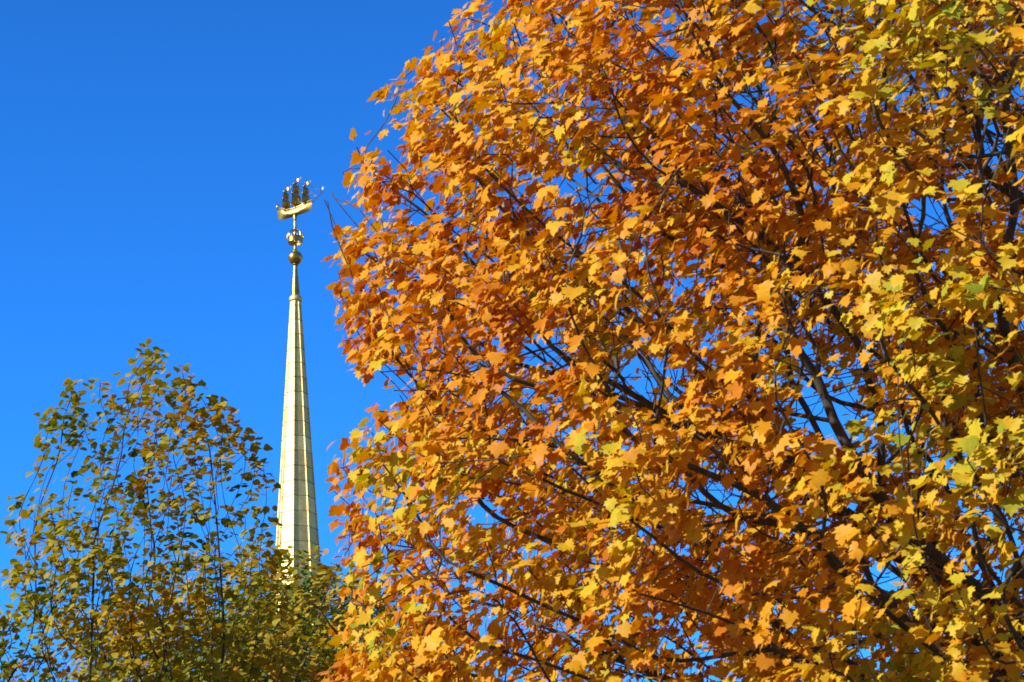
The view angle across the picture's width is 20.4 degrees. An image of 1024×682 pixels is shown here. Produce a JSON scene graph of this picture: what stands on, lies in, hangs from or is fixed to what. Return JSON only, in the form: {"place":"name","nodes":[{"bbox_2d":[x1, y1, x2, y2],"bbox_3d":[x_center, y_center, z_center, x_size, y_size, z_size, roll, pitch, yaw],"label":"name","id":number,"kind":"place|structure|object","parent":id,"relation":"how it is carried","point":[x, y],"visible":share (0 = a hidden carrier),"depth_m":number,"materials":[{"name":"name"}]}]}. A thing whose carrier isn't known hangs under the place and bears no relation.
{"place":"outdoors","nodes":[
{"label":"outdoors","id":0,"kind":"place"},
{"bbox_2d":[0,338,309,681],"bbox_3d":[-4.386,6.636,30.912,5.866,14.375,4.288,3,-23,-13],"label":"linden","id":1,"kind":"object","parent":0,"point":[117,561],"depth_m":32.44,"materials":[{"name":"green plant"}]},
{"bbox_2d":[65,537,443,681],"bbox_3d":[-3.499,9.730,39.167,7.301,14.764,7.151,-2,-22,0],"label":"linden","id":2,"kind":"object","parent":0,"point":[301,596],"depth_m":40.12,"materials":[{"name":"green plant"}]},
{"bbox_2d":[155,567,433,681],"bbox_3d":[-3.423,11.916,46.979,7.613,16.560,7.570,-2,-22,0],"label":"green tree","id":3,"kind":"object","parent":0,"point":[307,581],"depth_m":48.38,"materials":[{"name":"green plant"}]},
{"bbox_2d":[273,220,324,664],"bbox_3d":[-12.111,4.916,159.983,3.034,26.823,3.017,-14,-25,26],"label":"spire","id":4,"kind":"structure","parent":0,"point":[297,514],"depth_m":158.76,"materials":[{"name":"gold metal"}]},
{"bbox_2d":[276,177,323,220],"bbox_3d":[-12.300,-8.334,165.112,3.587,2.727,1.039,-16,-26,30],"label":"ship weather vane","id":5,"kind":"object","parent":4,"relation":"attached to","point":[296,202],"visible":1,"depth_m":165.01,"materials":[{"name":"gold metal"}]},
{"bbox_2d":[0,0,1023,681],"label":"sky","id":6,"kind":"structure","parent":0,"point":[149,149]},
{"bbox_2d":[304,0,1023,681],"bbox_3d":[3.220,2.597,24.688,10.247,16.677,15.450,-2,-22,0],"label":"maple","id":7,"kind":"object","parent":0,"point":[431,440],"depth_m":21.76,"materials":[{"name":"orange plant"}]}
]}

